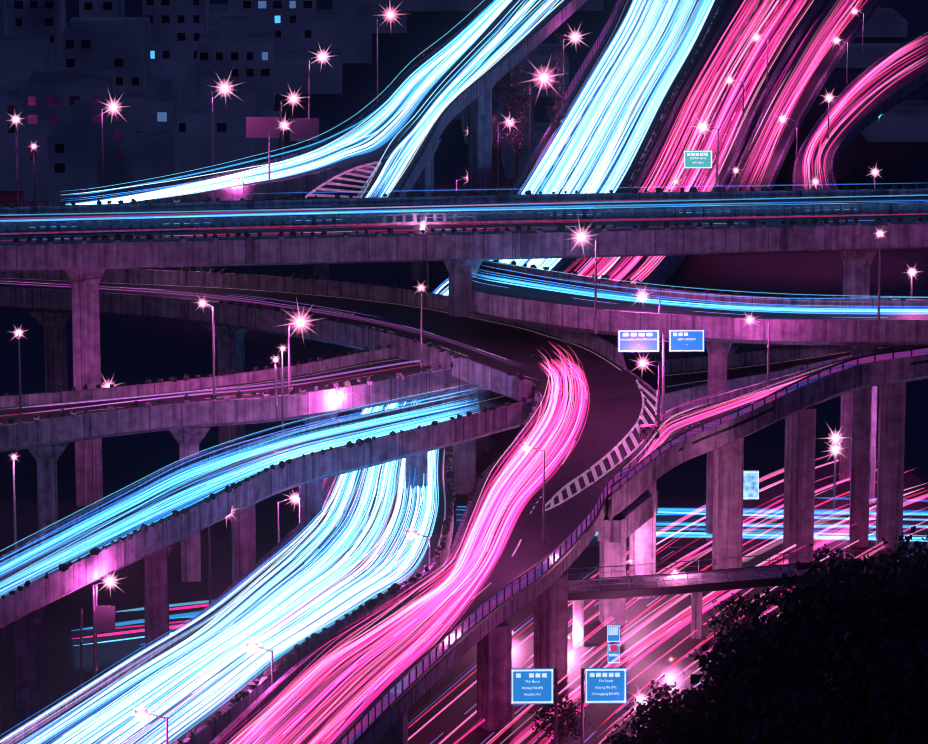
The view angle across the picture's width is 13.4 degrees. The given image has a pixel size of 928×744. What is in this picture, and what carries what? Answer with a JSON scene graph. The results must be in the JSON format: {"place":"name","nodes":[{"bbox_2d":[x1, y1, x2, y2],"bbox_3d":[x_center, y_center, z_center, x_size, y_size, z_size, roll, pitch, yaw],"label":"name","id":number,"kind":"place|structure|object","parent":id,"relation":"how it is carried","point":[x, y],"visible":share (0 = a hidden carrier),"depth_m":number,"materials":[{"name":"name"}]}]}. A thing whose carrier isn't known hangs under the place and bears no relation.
{"place":"outdoors","nodes":[
{"label":"outdoors","id":0,"kind":"place"},
{"bbox_2d":[0,0,915,743],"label":"road markings","id":1,"kind":"object","parent":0,"point":[592,468],"visible":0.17,"depth_m":403.88,"materials":[{"name":"white paint"}]},
{"bbox_2d":[9,9,916,743],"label":"lamp poles","id":2,"kind":"object","parent":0,"point":[281,347],"visible":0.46,"depth_m":411.15,"materials":[{"name":"grey metal"}]},
{"bbox_2d":[0,0,927,741],"bbox_3d":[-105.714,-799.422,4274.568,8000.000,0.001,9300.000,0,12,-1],"label":"ground","id":3,"kind":"structure","parent":0,"point":[136,350],"depth_m":527.75,"materials":[{"name":"black"}]},
{"bbox_2d":[71,615,195,673],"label":"road","id":4,"kind":"structure","parent":3,"relation":"on","point":[122,643],"depth_m":387.31,"materials":[{"name":"asphalt"}]},
{"bbox_2d":[80,117,717,743],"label":"sign poles","id":5,"kind":"object","parent":3,"relation":"on","point":[284,129],"visible":0.5,"depth_m":355.27,"materials":[{"name":"silver metal"}]},
{"bbox_2d":[95,117,758,703],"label":"signs","id":6,"kind":"object","parent":5,"relation":"attached to","point":[301,129],"visible":0.98,"depth_m":405.63,"materials":[{"name":"blue metal"}]},
{"bbox_2d":[0,83,905,743],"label":"piers","id":7,"kind":"structure","parent":3,"relation":"on","point":[860,423],"depth_m":413.85,"materials":[{"name":"concrete"}]},
{"bbox_2d":[0,347,486,451],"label":"overpass","id":8,"kind":"object","parent":7,"relation":"on","point":[173,412],"visible":0.77,"depth_m":408.33,"materials":[{"name":"concrete"}]},
{"bbox_2d":[0,219,922,427],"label":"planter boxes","id":9,"kind":"object","parent":8,"relation":"on","point":[226,398],"visible":0.71,"depth_m":433.33,"materials":[{"name":"concrete"}]},
{"bbox_2d":[0,390,567,628],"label":"overpass","id":10,"kind":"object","parent":7,"relation":"on","point":[190,490],"depth_m":381.21,"materials":[{"name":"concrete"}]},
{"bbox_2d":[66,0,520,204],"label":"road","id":11,"kind":"structure","parent":7,"relation":"on","point":[383,124],"depth_m":574.37,"materials":[{"name":"blue asphalt"}]},
{"bbox_2d":[0,269,661,743],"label":"road","id":12,"kind":"structure","parent":7,"relation":"on","point":[598,423],"depth_m":408.85,"materials":[{"name":"pink asphalt"}]},
{"bbox_2d":[334,434,652,743],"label":"noise barrier","id":13,"kind":"object","parent":12,"relation":"on","point":[392,695],"visible":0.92,"depth_m":351.17,"materials":[{"name":"grey metal"}]},
{"bbox_2d":[0,0,731,743],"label":"road","id":14,"kind":"structure","parent":7,"relation":"on","point":[320,576],"depth_m":377.06,"materials":[{"name":"blue asphalt"}]},
{"bbox_2d":[560,0,621,109],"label":"noise barrier","id":15,"kind":"object","parent":14,"relation":"on","point":[579,72],"visible":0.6,"depth_m":695.95,"materials":[{"name":"purple concrete"}]},
{"bbox_2d":[0,188,927,271],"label":"overpass","id":16,"kind":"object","parent":7,"relation":"on","point":[334,246],"depth_m":442.62,"materials":[{"name":"concrete"}]},
{"bbox_2d":[0,202,927,234],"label":"median railing","id":17,"kind":"object","parent":16,"relation":"on","point":[604,217],"visible":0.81,"depth_m":448.56,"materials":[{"name":"metal"}]},
{"bbox_2d":[356,0,587,197],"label":"road","id":18,"kind":"structure","parent":7,"relation":"on","point":[525,28],"depth_m":598.73,"materials":[{"name":"blue asphalt"}]},
{"bbox_2d":[472,260,927,344],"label":"overpass","id":19,"kind":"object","parent":7,"relation":"on","point":[522,299],"depth_m":424.49,"materials":[{"name":"concrete"}]},
{"bbox_2d":[606,345,927,521],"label":"overpass","id":20,"kind":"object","parent":7,"relation":"attached to","point":[633,488],"depth_m":408.89,"materials":[{"name":"concrete"}]},
{"bbox_2d":[639,424,657,438],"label":"crash barrel","id":21,"kind":"object","parent":20,"relation":"on","point":[645,430],"visible":0.86,"depth_m":403.15,"materials":[{"name":"pink plastic"}]},
{"bbox_2d":[610,346,927,502],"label":"guardrail","id":22,"kind":"object","parent":20,"relation":"on","point":[666,445],"visible":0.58,"depth_m":403.56,"materials":[{"name":"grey metal"}]},
{"bbox_2d":[658,346,883,410],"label":"deck","id":23,"kind":"structure","parent":7,"relation":"on","point":[683,393],"depth_m":439.16,"materials":[{"name":"concrete"}]},
{"bbox_2d":[731,343,892,347],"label":"road","id":24,"kind":"structure","parent":7,"relation":"on","point":[752,345],"depth_m":439.22,"materials":[{"name":"purple asphalt"}]},
{"bbox_2d":[573,592,701,646],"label":"bridge pillar","id":25,"kind":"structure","parent":3,"relation":"on","point":[696,617],"depth_m":388.43,"materials":[{"name":"concrete"}]},
{"bbox_2d":[568,558,859,600],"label":"overpass","id":26,"kind":"object","parent":25,"relation":"on","point":[616,589],"visible":0.65,"depth_m":387.45,"materials":[{"name":"concrete"}]},
{"bbox_2d":[567,547,860,592],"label":"footbridge railing","id":27,"kind":"object","parent":26,"relation":"on","point":[744,574],"visible":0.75,"depth_m":388.48,"materials":[{"name":"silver metal"}]},
{"bbox_2d":[408,449,927,743],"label":"road","id":28,"kind":"structure","parent":3,"relation":"on","point":[665,651],"depth_m":387.38,"materials":[{"name":"asphalt"}]},
{"bbox_2d":[408,452,927,743],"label":"ground markings","id":29,"kind":"object","parent":28,"relation":"on","point":[621,625],"depth_m":385.54,"materials":[{"name":"white paint"}]},
{"bbox_2d":[455,509,927,551],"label":"road","id":30,"kind":"structure","parent":28,"relation":"on","point":[686,530],"depth_m":431.09,"materials":[{"name":"asphalt"}]},
{"bbox_2d":[417,31,927,743],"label":"trees","id":31,"kind":"object","parent":3,"relation":"on","point":[861,641],"visible":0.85,"depth_m":340.80,"materials":[{"name":"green plant"}]},
{"bbox_2d":[0,0,927,204],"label":"buildings","id":32,"kind":"structure","parent":0,"point":[157,72],"depth_m":701.93,"materials":[{"name":"black"}]},
{"bbox_2d":[0,0,927,743],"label":"shrubs","id":33,"kind":"object","parent":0,"point":[440,548],"visible":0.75,"depth_m":422.23,"materials":[{"name":"green plant"}]},
{"bbox_2d":[560,0,827,286],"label":"road","id":34,"kind":"structure","parent":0,"point":[657,271],"depth_m":661.98,"materials":[{"name":"pink asphalt"}]},
{"bbox_2d":[725,0,881,190],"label":"road","id":35,"kind":"structure","parent":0,"point":[815,59],"depth_m":670.28,"materials":[{"name":"pink asphalt"}]},
{"bbox_2d":[792,31,927,189],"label":"road","id":36,"kind":"structure","parent":0,"point":[869,95],"depth_m":658.94,"materials":[{"name":"pink asphalt"}]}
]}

